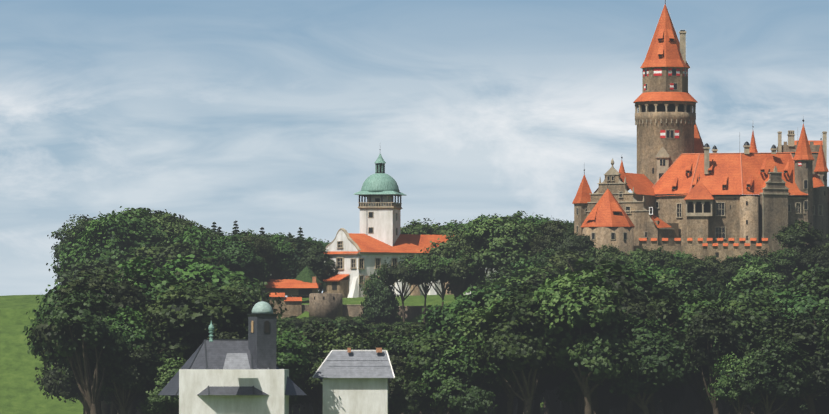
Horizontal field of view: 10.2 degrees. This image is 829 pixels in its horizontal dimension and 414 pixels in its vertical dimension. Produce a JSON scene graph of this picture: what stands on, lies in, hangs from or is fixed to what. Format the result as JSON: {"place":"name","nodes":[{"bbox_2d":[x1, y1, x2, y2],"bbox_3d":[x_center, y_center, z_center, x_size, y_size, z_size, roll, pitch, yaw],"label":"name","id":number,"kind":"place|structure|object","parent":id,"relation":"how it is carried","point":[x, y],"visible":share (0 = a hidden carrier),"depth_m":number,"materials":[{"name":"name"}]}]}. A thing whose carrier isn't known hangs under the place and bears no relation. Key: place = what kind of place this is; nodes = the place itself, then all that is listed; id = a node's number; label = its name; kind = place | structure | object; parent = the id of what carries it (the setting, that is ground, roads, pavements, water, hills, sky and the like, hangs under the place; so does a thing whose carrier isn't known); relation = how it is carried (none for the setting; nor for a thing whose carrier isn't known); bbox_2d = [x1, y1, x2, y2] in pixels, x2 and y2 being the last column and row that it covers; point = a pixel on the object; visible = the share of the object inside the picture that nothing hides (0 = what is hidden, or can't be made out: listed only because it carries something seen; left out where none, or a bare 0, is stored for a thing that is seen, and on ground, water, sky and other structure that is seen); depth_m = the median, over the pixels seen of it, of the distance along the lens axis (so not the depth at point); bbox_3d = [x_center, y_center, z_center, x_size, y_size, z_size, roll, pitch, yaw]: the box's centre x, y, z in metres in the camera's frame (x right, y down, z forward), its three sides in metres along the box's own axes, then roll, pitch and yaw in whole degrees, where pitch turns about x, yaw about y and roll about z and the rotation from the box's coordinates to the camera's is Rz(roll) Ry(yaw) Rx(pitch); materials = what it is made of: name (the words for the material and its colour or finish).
{"place":"outdoors","nodes":[
{"label":"outdoors","id":0,"kind":"place"},
{"bbox_2d":[0,266,806,413],"bbox_3d":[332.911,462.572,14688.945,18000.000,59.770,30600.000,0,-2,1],"label":"ground","id":1,"kind":"structure","parent":0,"point":[20,392],"depth_m":996.88,"materials":[{"name":"green plant"}]},
{"bbox_2d":[34,356,83,402],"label":"tree","id":2,"kind":"object","parent":1,"relation":"on","point":[50,379],"visible":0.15,"depth_m":835.54,"materials":[{"name":"green plant"}]},
{"bbox_2d":[47,214,96,261],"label":"tree","id":3,"kind":"object","parent":1,"relation":"on","point":[59,233],"visible":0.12,"depth_m":1197.38,"materials":[{"name":"green plant"}]},
{"bbox_2d":[65,217,95,249],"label":"tree","id":4,"kind":"object","parent":1,"relation":"on","point":[76,230],"visible":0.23,"depth_m":1038.89,"materials":[{"name":"green plant"}]},
{"bbox_2d":[38,277,134,413],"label":"tree","id":5,"kind":"object","parent":1,"relation":"on","point":[79,313],"visible":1,"depth_m":738.83,"materials":[{"name":"green plant"}]},
{"bbox_2d":[22,273,158,413],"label":"tree","id":6,"kind":"object","parent":1,"relation":"on","point":[36,350],"visible":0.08,"depth_m":777.11,"materials":[{"name":"green plant"}]},
{"bbox_2d":[35,301,146,413],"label":"tree","id":7,"kind":"object","parent":1,"relation":"on","point":[71,380],"depth_m":795.00,"materials":[{"name":"green plant"}]},
{"bbox_2d":[26,268,156,413],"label":"tree","id":8,"kind":"object","parent":1,"relation":"on","point":[129,298],"visible":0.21,"depth_m":758.11,"materials":[{"name":"green plant"}]},
{"bbox_2d":[60,262,136,413],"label":"tree","id":9,"kind":"object","parent":1,"relation":"on","point":[105,407],"visible":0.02,"depth_m":854.99,"materials":[{"name":"green plant"}]},
{"bbox_2d":[52,254,147,287],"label":"tree","id":10,"kind":"object","parent":1,"relation":"on","point":[74,270],"visible":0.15,"depth_m":990.31,"materials":[{"name":"green plant"}]},
{"bbox_2d":[46,214,176,276],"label":"tree","id":11,"kind":"object","parent":1,"relation":"on","point":[66,254],"visible":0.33,"depth_m":1002.99,"materials":[{"name":"green plant"}]},
{"bbox_2d":[61,211,162,271],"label":"tree","id":12,"kind":"object","parent":1,"relation":"on","point":[123,223],"visible":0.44,"depth_m":998.78,"materials":[{"name":"green plant"}]},
{"bbox_2d":[78,304,165,413],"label":"tree","id":13,"kind":"object","parent":1,"relation":"on","point":[134,330],"visible":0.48,"depth_m":747.43,"materials":[{"name":"green plant"}]},
{"bbox_2d":[92,339,158,413],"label":"tree","id":14,"kind":"object","parent":1,"relation":"on","point":[130,378],"visible":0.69,"depth_m":743.18,"materials":[{"name":"green plant"}]},
{"bbox_2d":[78,206,173,256],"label":"tree","id":15,"kind":"object","parent":1,"relation":"on","point":[145,213],"visible":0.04,"depth_m":1011.04,"materials":[{"name":"green plant"}]},
{"bbox_2d":[113,254,196,413],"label":"tree","id":16,"kind":"object","parent":1,"relation":"on","point":[161,282],"visible":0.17,"depth_m":799.50,"materials":[{"name":"green plant"}]},
{"bbox_2d":[134,356,186,413],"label":"tree","id":17,"kind":"object","parent":1,"relation":"on","point":[157,403],"visible":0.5,"depth_m":743.50,"materials":[{"name":"green plant"}]},
{"bbox_2d":[140,210,189,244],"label":"tree","id":18,"kind":"object","parent":1,"relation":"on","point":[171,224],"visible":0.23,"depth_m":1012.20,"materials":[{"name":"green plant"}]},
{"bbox_2d":[138,322,194,413],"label":"tree","id":19,"kind":"object","parent":1,"relation":"on","point":[157,357],"visible":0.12,"depth_m":750.77,"materials":[{"name":"green plant"}]},
{"bbox_2d":[125,237,211,276],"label":"tree","id":20,"kind":"object","parent":1,"relation":"on","point":[160,254],"visible":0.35,"depth_m":987.12,"materials":[{"name":"green plant"}]},
{"bbox_2d":[141,279,252,359],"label":"tree","id":21,"kind":"object","parent":1,"relation":"on","point":[185,315],"visible":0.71,"depth_m":751.80,"materials":[{"name":"green plant"}]},
{"bbox_2d":[166,224,230,268],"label":"tree","id":22,"kind":"object","parent":1,"relation":"on","point":[197,238],"visible":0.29,"depth_m":1000.32,"materials":[{"name":"green plant"}]},
{"bbox_2d":[152,277,247,330],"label":"tree","id":23,"kind":"object","parent":1,"relation":"on","point":[189,285],"visible":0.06,"depth_m":778.71,"materials":[{"name":"green plant"}]},
{"bbox_2d":[148,251,286,321],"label":"tree","id":24,"kind":"object","parent":1,"relation":"on","point":[196,272],"visible":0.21,"depth_m":874.51,"materials":[{"name":"green plant"}]},
{"bbox_2d":[207,234,268,275],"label":"tree","id":25,"kind":"object","parent":1,"relation":"on","point":[240,254],"visible":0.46,"depth_m":1008.09,"materials":[{"name":"green plant"}]},
{"bbox_2d":[217,278,288,321],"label":"tree","id":26,"kind":"object","parent":1,"relation":"on","point":[255,298],"visible":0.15,"depth_m":797.52,"materials":[{"name":"green plant"}]},
{"bbox_2d":[235,254,270,283],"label":"tree","id":27,"kind":"object","parent":1,"relation":"on","point":[263,277],"visible":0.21,"depth_m":1016.53,"materials":[{"name":"green plant"}]},
{"bbox_2d":[231,235,275,270],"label":"tree","id":28,"kind":"object","parent":1,"relation":"on","point":[261,251],"visible":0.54,"depth_m":1021.67,"materials":[{"name":"green plant"}]},
{"bbox_2d":[233,229,281,260],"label":"tree","id":29,"kind":"object","parent":1,"relation":"on","point":[272,243],"visible":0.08,"depth_m":1040.87,"materials":[{"name":"green plant"}]},
{"bbox_2d":[158,291,394,413],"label":"houses","id":30,"kind":"structure","parent":1,"relation":"on","point":[230,376],"depth_m":705.28,"materials":[{"name":"paint"}]},
{"bbox_2d":[265,232,297,278],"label":"tree","id":31,"kind":"object","parent":1,"relation":"on","point":[285,260],"visible":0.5,"depth_m":1044.48,"materials":[{"name":"green plant"}]},
{"bbox_2d":[276,328,317,404],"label":"tree","id":32,"kind":"object","parent":1,"relation":"on","point":[291,357],"visible":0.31,"depth_m":736.28,"materials":[{"name":"green plant"}]},
{"bbox_2d":[288,226,308,297],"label":"tree","id":33,"kind":"object","parent":1,"relation":"on","point":[299,249],"visible":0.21,"depth_m":1070.64,"materials":[{"name":"green plant"}]},
{"bbox_2d":[295,241,339,283],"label":"tree","id":34,"kind":"object","parent":1,"relation":"on","point":[314,258],"visible":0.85,"depth_m":1038.77,"materials":[{"name":"green plant"}]},
{"bbox_2d":[276,322,389,413],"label":"tree","id":35,"kind":"object","parent":1,"relation":"on","point":[311,334],"visible":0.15,"depth_m":769.25,"materials":[{"name":"green plant"}]},
{"bbox_2d":[300,328,379,391],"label":"tree","id":36,"kind":"object","parent":1,"relation":"on","point":[339,342],"visible":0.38,"depth_m":760.54,"materials":[{"name":"green plant"}]},
{"bbox_2d":[263,277,441,319],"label":"fort walls","id":37,"kind":"structure","parent":1,"relation":"on","point":[329,305],"depth_m":1010.91,"materials":[{"name":"stone"}]},
{"bbox_2d":[295,265,322,292],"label":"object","id":38,"kind":"structure","parent":37,"relation":"on","point":[306,274],"depth_m":1025.88,"materials":[{"name":"green plant"}]},
{"bbox_2d":[359,266,401,323],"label":"tree","id":39,"kind":"object","parent":1,"relation":"on","point":[379,303],"visible":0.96,"depth_m":996.32,"materials":[{"name":"green plant"}]},
{"bbox_2d":[377,254,428,321],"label":"tree","id":40,"kind":"object","parent":1,"relation":"on","point":[396,273],"visible":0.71,"depth_m":995.88,"materials":[{"name":"green plant"}]},
{"bbox_2d":[389,354,417,413],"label":"tree","id":41,"kind":"object","parent":1,"relation":"on","point":[398,365],"visible":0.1,"depth_m":759.13,"materials":[{"name":"green plant"}]},
{"bbox_2d":[323,149,494,297],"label":"chateau","id":42,"kind":"structure","parent":1,"relation":"on","point":[380,238],"depth_m":1040.50,"materials":[{"name":"white paint"}]},
{"bbox_2d":[382,322,443,412],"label":"tree","id":43,"kind":"object","parent":1,"relation":"on","point":[405,332],"visible":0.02,"depth_m":788.08,"materials":[{"name":"green plant"}]},
{"bbox_2d":[379,328,454,413],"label":"tree","id":44,"kind":"object","parent":1,"relation":"on","point":[398,347],"visible":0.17,"depth_m":767.38,"materials":[{"name":"green plant"}]},
{"bbox_2d":[401,223,433,234],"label":"tree","id":45,"kind":"object","parent":1,"relation":"on","point":[412,230],"visible":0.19,"depth_m":1091.60,"materials":[{"name":"green plant"}]},
{"bbox_2d":[401,253,438,322],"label":"tree","id":46,"kind":"object","parent":1,"relation":"on","point":[420,261],"visible":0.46,"depth_m":993.93,"materials":[{"name":"green plant"}]},
{"bbox_2d":[388,330,489,413],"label":"tree","id":47,"kind":"object","parent":1,"relation":"on","point":[409,397],"visible":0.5,"depth_m":746.10,"materials":[{"name":"green plant"}]},
{"bbox_2d":[415,253,468,309],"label":"tree","id":48,"kind":"object","parent":1,"relation":"on","point":[424,275],"visible":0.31,"depth_m":993.00,"materials":[{"name":"green plant"}]},
{"bbox_2d":[420,227,493,295],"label":"tree","id":49,"kind":"object","parent":1,"relation":"on","point":[458,242],"visible":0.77,"depth_m":992.35,"materials":[{"name":"green plant"}]},
{"bbox_2d":[431,248,482,299],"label":"tree","id":50,"kind":"object","parent":1,"relation":"on","point":[445,262],"visible":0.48,"depth_m":991.22,"materials":[{"name":"green plant"}]},
{"bbox_2d":[409,339,509,413],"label":"tree","id":51,"kind":"object","parent":1,"relation":"on","point":[455,394],"visible":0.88,"depth_m":739.59,"materials":[{"name":"green plant"}]},
{"bbox_2d":[418,284,528,413],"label":"tree","id":52,"kind":"object","parent":1,"relation":"on","point":[444,319],"visible":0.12,"depth_m":785.47,"materials":[{"name":"green plant"}]},
{"bbox_2d":[448,291,510,413],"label":"tree","id":53,"kind":"object","parent":1,"relation":"on","point":[504,403],"visible":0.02,"depth_m":776.28,"materials":[{"name":"green plant"}]},
{"bbox_2d":[470,264,520,293],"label":"tree","id":54,"kind":"object","parent":1,"relation":"on","point":[498,274],"visible":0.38,"depth_m":977.53,"materials":[{"name":"green plant"}]},
{"bbox_2d":[460,214,544,272],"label":"tree","id":55,"kind":"object","parent":1,"relation":"on","point":[510,236],"visible":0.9,"depth_m":986.51,"materials":[{"name":"green plant"}]},
{"bbox_2d":[449,295,556,413],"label":"tree","id":56,"kind":"object","parent":1,"relation":"on","point":[542,385],"visible":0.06,"depth_m":772.41,"materials":[{"name":"green plant"}]},
{"bbox_2d":[458,304,563,413],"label":"tree","id":57,"kind":"object","parent":1,"relation":"on","point":[479,325],"visible":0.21,"depth_m":748.36,"materials":[{"name":"green plant"}]},
{"bbox_2d":[462,290,574,413],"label":"tree","id":58,"kind":"object","parent":1,"relation":"on","point":[516,350],"visible":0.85,"depth_m":735.87,"materials":[{"name":"green plant"}]},
{"bbox_2d":[461,282,576,410],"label":"tree","id":59,"kind":"object","parent":1,"relation":"on","point":[530,287],"visible":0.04,"depth_m":759.31,"materials":[{"name":"green plant"}]},
{"bbox_2d":[490,256,549,289],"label":"tree","id":60,"kind":"object","parent":1,"relation":"on","point":[518,265],"visible":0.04,"depth_m":952.46,"materials":[{"name":"green plant"}]},
{"bbox_2d":[479,263,576,292],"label":"tree","id":61,"kind":"object","parent":1,"relation":"on","point":[520,279],"visible":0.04,"depth_m":944.01,"materials":[{"name":"green plant"}]},
{"bbox_2d":[528,247,558,267],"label":"tree","id":62,"kind":"object","parent":1,"relation":"on","point":[542,255],"visible":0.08,"depth_m":958.48,"materials":[{"name":"green plant"}]},
{"bbox_2d":[524,269,567,406],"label":"tree","id":63,"kind":"object","parent":1,"relation":"on","point":[533,280],"depth_m":878.94,"materials":[{"name":"green plant"}]},
{"bbox_2d":[529,218,568,256],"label":"tree","id":64,"kind":"object","parent":1,"relation":"on","point":[541,242],"visible":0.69,"depth_m":982.75,"materials":[{"name":"green plant"}]},
{"bbox_2d":[540,247,591,275],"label":"tree","id":65,"kind":"object","parent":1,"relation":"on","point":[560,261],"visible":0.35,"depth_m":947.51,"materials":[{"name":"green plant"}]},
{"bbox_2d":[547,231,596,269],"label":"tree","id":66,"kind":"object","parent":1,"relation":"on","point":[567,241],"visible":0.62,"depth_m":964.69,"materials":[{"name":"green plant"}]},
{"bbox_2d":[544,370,610,413],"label":"tree","id":67,"kind":"object","parent":1,"relation":"on","point":[559,379],"visible":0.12,"depth_m":767.59,"materials":[{"name":"green plant"}]},
{"bbox_2d":[556,367,599,413],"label":"tree","id":68,"kind":"object","parent":1,"relation":"on","point":[570,393],"visible":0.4,"depth_m":747.32,"materials":[{"name":"green plant"}]},
{"bbox_2d":[522,267,650,413],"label":"tree","id":69,"kind":"object","parent":1,"relation":"on","point":[586,309],"visible":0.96,"depth_m":735.70,"materials":[{"name":"green plant"}]},
{"bbox_2d":[594,244,625,265],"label":"tree","id":70,"kind":"object","parent":1,"relation":"on","point":[612,250],"visible":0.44,"depth_m":961.13,"materials":[{"name":"green plant"}]},
{"bbox_2d":[528,257,692,413],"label":"tree","id":71,"kind":"object","parent":1,"relation":"on","point":[607,394],"visible":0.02,"depth_m":772.47,"materials":[{"name":"green plant"}]},
{"bbox_2d":[561,268,667,413],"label":"tree","id":72,"kind":"object","parent":1,"relation":"on","point":[595,399],"visible":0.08,"depth_m":757.75,"materials":[{"name":"green plant"}]},
{"bbox_2d":[572,157,678,254],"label":"building","id":73,"kind":"structure","parent":1,"relation":"on","point":[611,210],"depth_m":993.87,"materials":[{"name":"grey stone"}]},
{"bbox_2d":[600,265,667,413],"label":"tree","id":74,"kind":"object","parent":1,"relation":"on","point":[651,284],"visible":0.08,"depth_m":818.40,"materials":[{"name":"green plant"}]},
{"bbox_2d":[607,287,681,413],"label":"tree","id":75,"kind":"object","parent":1,"relation":"on","point":[639,310],"visible":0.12,"depth_m":750.36,"materials":[{"name":"green plant"}]},
{"bbox_2d":[609,313,692,413],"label":"tree","id":76,"kind":"object","parent":1,"relation":"on","point":[658,355],"visible":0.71,"depth_m":739.30,"materials":[{"name":"green plant"}]},
{"bbox_2d":[643,246,675,269],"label":"tree","id":77,"kind":"object","parent":1,"relation":"on","point":[659,256],"visible":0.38,"depth_m":963.20,"materials":[{"name":"green plant"}]},
{"bbox_2d":[633,262,686,280],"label":"tree","id":78,"kind":"object","parent":1,"relation":"on","point":[670,271],"visible":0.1,"depth_m":941.63,"materials":[{"name":"green plant"}]},
{"bbox_2d":[638,292,689,413],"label":"tree","id":79,"kind":"object","parent":1,"relation":"on","point":[668,312],"visible":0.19,"depth_m":759.67,"materials":[{"name":"green plant"}]},
{"bbox_2d":[663,257,717,283],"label":"tree","id":80,"kind":"object","parent":1,"relation":"on","point":[690,266],"visible":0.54,"depth_m":955.16,"materials":[{"name":"green plant"}]},
{"bbox_2d":[653,271,743,300],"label":"tree","id":81,"kind":"object","parent":1,"relation":"on","point":[686,283],"visible":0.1,"depth_m":864.54,"materials":[{"name":"green plant"}]},
{"bbox_2d":[678,292,724,413],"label":"tree","id":82,"kind":"object","parent":1,"relation":"on","point":[695,299],"visible":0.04,"depth_m":785.71,"materials":[{"name":"green plant"}]},
{"bbox_2d":[634,238,769,262],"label":"castle wall","id":83,"kind":"structure","parent":1,"relation":"on","point":[720,249],"depth_m":985.83,"materials":[{"name":"stone"}]},
{"bbox_2d":[676,286,727,413],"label":"tree","id":84,"kind":"object","parent":1,"relation":"on","point":[686,405],"depth_m":803.40,"materials":[{"name":"green plant"}]},
{"bbox_2d":[700,254,720,283],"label":"tree","id":85,"kind":"object","parent":1,"relation":"on","point":[712,262],"visible":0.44,"depth_m":957.98,"materials":[{"name":"green plant"}]},
{"bbox_2d":[682,297,746,413],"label":"tree","id":86,"kind":"object","parent":1,"relation":"on","point":[714,324],"visible":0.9,"depth_m":746.34,"materials":[{"name":"green plant"}]},
{"bbox_2d":[670,308,758,413],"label":"tree","id":87,"kind":"object","parent":1,"relation":"on","point":[696,380],"visible":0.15,"depth_m":760.38,"materials":[{"name":"green plant"}]},
{"bbox_2d":[653,141,808,254],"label":"castle building","id":88,"kind":"structure","parent":1,"relation":"on","point":[698,195],"depth_m":1001.44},
{"bbox_2d":[713,257,748,285],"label":"tree","id":89,"kind":"object","parent":1,"relation":"on","point":[730,271],"visible":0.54,"depth_m":950.08,"materials":[{"name":"green plant"}]},
{"bbox_2d":[704,352,769,413],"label":"tree","id":90,"kind":"object","parent":1,"relation":"on","point":[723,391],"visible":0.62,"depth_m":737.92,"materials":[{"name":"green plant"}]},
{"bbox_2d":[676,291,804,413],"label":"tree","id":91,"kind":"object","parent":1,"relation":"on","point":[756,322],"visible":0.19,"depth_m":764.41,"materials":[{"name":"green plant"}]},
{"bbox_2d":[707,272,789,318],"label":"tree","id":92,"kind":"object","parent":1,"relation":"on","point":[749,292],"visible":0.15,"depth_m":825.09,"materials":[{"name":"green plant"}]},
{"bbox_2d":[725,260,785,287],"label":"tree","id":93,"kind":"object","parent":1,"relation":"on","point":[746,271],"visible":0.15,"depth_m":939.20,"materials":[{"name":"green plant"}]},
{"bbox_2d":[729,335,817,413],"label":"tree","id":94,"kind":"object","parent":1,"relation":"on","point":[780,365],"visible":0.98,"depth_m":735.87,"materials":[{"name":"green plant"}]},
{"bbox_2d":[763,246,800,284],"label":"tree","id":95,"kind":"object","parent":1,"relation":"on","point":[780,258],"visible":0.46,"depth_m":958.31,"materials":[{"name":"green plant"}]},
{"bbox_2d":[741,306,828,413],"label":"tree","id":96,"kind":"object","parent":1,"relation":"on","point":[804,334],"visible":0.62,"depth_m":747.07,"materials":[{"name":"green plant"}]},
{"bbox_2d":[753,288,828,403],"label":"tree","id":97,"kind":"object","parent":1,"relation":"on","point":[800,303],"visible":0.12,"depth_m":783.76,"materials":[{"name":"green plant"}]},
{"bbox_2d":[758,264,828,311],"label":"tree","id":98,"kind":"object","parent":1,"relation":"on","point":[822,290],"visible":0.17,"depth_m":797.82,"materials":[{"name":"green plant"}]},
{"bbox_2d":[781,247,815,282],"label":"tree","id":99,"kind":"object","parent":1,"relation":"on","point":[804,264],"visible":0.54,"depth_m":959.32,"materials":[{"name":"green plant"}]},
{"bbox_2d":[780,350,817,413],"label":"tree","id":100,"kind":"object","parent":1,"relation":"on","point":[796,403],"depth_m":755.48,"materials":[{"name":"green plant"}]},
{"bbox_2d":[771,220,828,255],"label":"tree","id":101,"kind":"object","parent":1,"relation":"on","point":[798,236],"visible":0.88,"depth_m":969.14,"materials":[{"name":"green plant"}]},
{"bbox_2d":[782,388,828,413],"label":"tree","id":102,"kind":"object","parent":1,"relation":"on","point":[821,402],"visible":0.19,"depth_m":769.96,"materials":[{"name":"green plant"}]},
{"bbox_2d":[805,245,828,273],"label":"tree","id":103,"kind":"object","parent":1,"relation":"on","point":[821,259],"visible":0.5,"depth_m":957.87,"materials":[{"name":"green plant"}]},
{"bbox_2d":[815,316,828,384],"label":"tree","id":104,"kind":"object","parent":1,"relation":"on","point":[826,337],"visible":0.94,"depth_m":738.99,"materials":[{"name":"green plant"}]},
{"bbox_2d":[0,0,828,296],"label":"sky","id":105,"kind":"structure","parent":0,"point":[271,115],"materials":[{"name":"blue"}]},
{"bbox_2d":[633,0,697,184],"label":"tower","id":106,"kind":"structure","parent":0,"point":[665,101],"depth_m":1013.79,"materials":[{"name":"grey stone"}]},
{"bbox_2d":[694,119,828,252],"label":"castle east towers","id":107,"kind":"structure","parent":0,"point":[810,164],"depth_m":1012.45,"materials":[{"name":"grey stone"}]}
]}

